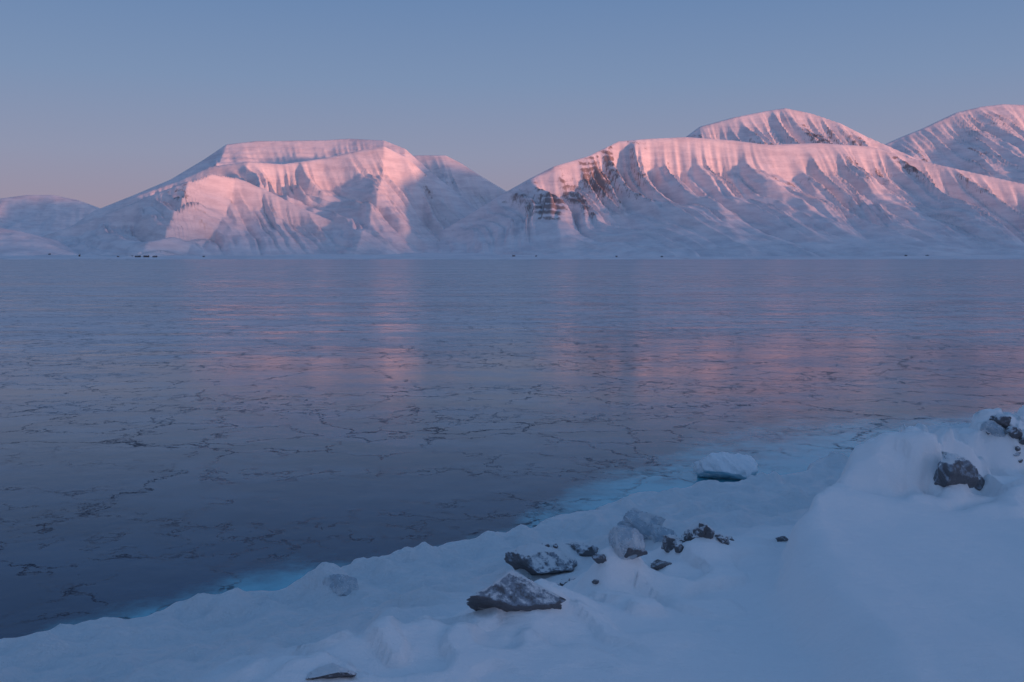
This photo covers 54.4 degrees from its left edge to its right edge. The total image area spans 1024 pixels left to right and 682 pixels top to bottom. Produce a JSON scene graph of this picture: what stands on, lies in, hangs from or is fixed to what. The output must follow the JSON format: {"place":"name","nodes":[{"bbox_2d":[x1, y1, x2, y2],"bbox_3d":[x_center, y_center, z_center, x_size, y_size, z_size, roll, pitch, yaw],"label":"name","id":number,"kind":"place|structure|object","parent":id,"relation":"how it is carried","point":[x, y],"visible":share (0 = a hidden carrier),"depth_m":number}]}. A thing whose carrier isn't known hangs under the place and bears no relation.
{"place":"outdoors","nodes":[
{"label":"outdoors","id":0,"kind":"place"},
{"bbox_2d":[0,228,79,255],"bbox_3d":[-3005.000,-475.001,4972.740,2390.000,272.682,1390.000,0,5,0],"label":"snowy hill","id":1,"kind":"structure","parent":0,"point":[15,243],"depth_m":4956.20},
{"bbox_2d":[0,195,99,236],"bbox_3d":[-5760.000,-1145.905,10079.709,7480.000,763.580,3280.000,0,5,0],"label":"snowy hill","id":2,"kind":"structure","parent":0,"point":[40,215],"depth_m":10701.56},
{"bbox_2d":[43,139,476,256],"bbox_3d":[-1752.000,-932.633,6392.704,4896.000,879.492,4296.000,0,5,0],"label":"snowy mountain","id":3,"kind":"structure","parent":0,"point":[359,196],"depth_m":5829.76},
{"bbox_2d":[414,155,506,209],"bbox_3d":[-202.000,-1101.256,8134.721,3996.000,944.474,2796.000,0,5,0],"label":"snowy mountain","id":4,"kind":"structure","parent":0,"point":[473,188],"depth_m":8650.70},
{"bbox_2d":[0,259,1023,638],"bbox_3d":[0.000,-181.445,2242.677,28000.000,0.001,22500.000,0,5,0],"label":"fjord water","id":5,"kind":"structure","parent":0,"point":[172,431],"depth_m":37.48},
{"bbox_2d":[693,452,757,479],"bbox_3d":[4.880,2.952,22.751,1.445,0.940,1.100,-1,5,-12],"label":"floating ice chunk","id":6,"kind":"object","parent":5,"relation":"on","point":[726,465],"visible":0.79,"depth_m":22.44},
{"bbox_2d":[0,405,1023,681],"bbox_3d":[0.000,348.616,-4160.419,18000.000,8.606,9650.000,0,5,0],"label":"snowy shore","id":7,"kind":"structure","parent":0,"point":[888,561],"depth_m":11.02},
{"bbox_2d":[306,663,356,679],"bbox_3d":[-1.530,2.800,8.383,0.462,0.161,0.290,0,5,0],"label":"rock","id":8,"kind":"object","parent":7,"relation":"on","point":[331,670],"visible":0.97,"depth_m":8.30},
{"bbox_2d":[320,574,358,595],"bbox_3d":[-2.397,3.434,13.867,0.567,0.397,0.465,0,5,0],"label":"ice block","id":9,"kind":"object","parent":7,"relation":"on","point":[341,585],"depth_m":13.80},
{"bbox_2d":[466,569,565,611],"bbox_3d":[0.041,2.492,9.861,0.976,0.501,0.622,0,5,0],"label":"rock","id":10,"kind":"object","parent":7,"relation":"on","point":[511,590],"visible":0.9,"depth_m":9.66},
{"bbox_2d":[504,543,576,574],"bbox_3d":[0.397,3.054,13.650,1.024,0.489,0.604,0,5,0],"label":"rock","id":11,"kind":"object","parent":7,"relation":"on","point":[535,559],"visible":0.88,"depth_m":13.55},
{"bbox_2d":[542,542,557,547],"bbox_3d":[0.489,2.941,13.952,0.293,0.208,0.440,-3,6,-33],"label":"rock pile","id":12,"kind":"object","parent":7,"relation":"on","point":[548,545],"visible":0.23,"depth_m":13.97},
{"bbox_2d":[555,576,577,585],"bbox_3d":[0.627,3.023,12.304,0.482,0.266,0.284,2,5,27],"label":"rock pile","id":13,"kind":"object","parent":7,"relation":"on","point":[560,582],"visible":0.34,"depth_m":12.23},
{"bbox_2d":[564,541,594,556],"bbox_3d":[0.909,3.033,14.294,0.579,0.340,0.426,-2,5,-18],"label":"rock","id":14,"kind":"object","parent":7,"relation":"on","point":[579,548],"visible":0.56,"depth_m":14.17},
{"bbox_2d":[587,542,598,553],"bbox_3d":[1.110,3.055,14.393,0.499,0.294,0.232,0,5,0],"label":"rock pile","id":15,"kind":"object","parent":7,"relation":"on","point":[595,548],"visible":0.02,"depth_m":14.37},
{"bbox_2d":[592,554,605,563],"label":"rock","id":16,"kind":"object","parent":7,"relation":"on","point":[598,558],"visible":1,"depth_m":11.07},
{"bbox_2d":[608,525,644,559],"bbox_3d":[1.295,2.279,11.175,0.408,0.424,0.317,0,5,0],"label":"ice block","id":17,"kind":"object","parent":7,"relation":"on","point":[622,539],"depth_m":11.08},
{"bbox_2d":[624,548,647,557],"bbox_3d":[1.323,2.360,11.160,0.377,0.189,0.248,3,6,33],"label":"rock","id":18,"kind":"object","parent":7,"relation":"on","point":[630,552],"visible":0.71,"depth_m":11.07},
{"bbox_2d":[617,507,664,539],"bbox_3d":[1.954,2.863,15.116,0.746,0.676,0.441,0,5,0],"label":"ice block","id":19,"kind":"object","parent":7,"relation":"on","point":[641,522],"depth_m":14.95},
{"bbox_2d":[650,559,671,569],"bbox_3d":[1.752,2.631,11.694,0.263,0.104,0.188,0,5,0],"label":"rock","id":20,"kind":"object","parent":7,"relation":"on","point":[657,564],"visible":0.98,"depth_m":11.64},
{"bbox_2d":[650,524,676,542],"bbox_3d":[2.227,2.879,14.655,0.361,0.375,0.269,2,5,24],"label":"ice block","id":21,"kind":"object","parent":7,"relation":"on","point":[657,532],"depth_m":14.58},
{"bbox_2d":[661,534,680,552],"bbox_3d":[2.010,2.511,12.338,0.304,0.226,0.238,0,5,0],"label":"rock","id":22,"kind":"object","parent":7,"relation":"on","point":[667,545],"visible":0.7,"depth_m":12.29},
{"bbox_2d":[672,521,733,552],"bbox_3d":[2.359,2.393,12.239,0.797,0.398,0.536,0,5,0],"label":"rock pile","id":23,"kind":"object","parent":7,"relation":"on","point":[704,530],"visible":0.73,"depth_m":12.07},
{"bbox_2d":[776,536,787,541],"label":"rock","id":24,"kind":"object","parent":7,"relation":"on","point":[781,538],"visible":0.94,"depth_m":12.97},
{"bbox_2d":[933,453,978,487],"bbox_3d":[6.128,1.819,13.686,0.625,0.545,0.427,0,5,0],"label":"rock","id":25,"kind":"object","parent":7,"relation":"on","point":[953,469],"visible":0.92,"depth_m":13.61},
{"bbox_2d":[974,473,984,490],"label":"rock","id":26,"kind":"object","parent":7,"relation":"on","point":[979,485],"visible":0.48,"depth_m":14.21},
{"bbox_2d":[980,420,1004,436],"bbox_3d":[7.516,1.399,15.587,0.376,0.330,0.239,1,5,11],"label":"ice block","id":27,"kind":"object","parent":7,"relation":"on","point":[994,428],"depth_m":15.52},
{"bbox_2d":[986,414,1023,444],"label":"rock pile","id":28,"kind":"object","parent":7,"relation":"on","point":[1011,429],"visible":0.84,"depth_m":15.54},
{"bbox_2d":[1013,446,1022,462],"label":"rock pile","id":29,"kind":"object","parent":7,"relation":"on","point":[1017,448],"visible":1,"depth_m":15.38},
{"bbox_2d":[0,253,1023,258],"bbox_3d":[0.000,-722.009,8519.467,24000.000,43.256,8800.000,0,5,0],"label":"coastal plain","id":30,"kind":"structure","parent":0,"point":[419,256],"depth_m":4505.93},
{"bbox_2d":[0,0,1023,207],"label":"sky","id":31,"kind":"structure","parent":0,"point":[103,103]},
{"bbox_2d":[434,108,1023,256],"bbox_3d":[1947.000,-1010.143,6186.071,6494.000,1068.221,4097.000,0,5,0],"label":"snowy mountain","id":32,"kind":"structure","parent":0,"point":[783,182],"depth_m":5815.66},
{"bbox_2d":[885,104,1023,183],"bbox_3d":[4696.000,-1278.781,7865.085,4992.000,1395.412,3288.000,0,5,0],"label":"snowy mountain","id":33,"kind":"structure","parent":0,"point":[987,140],"depth_m":8376.20}
]}

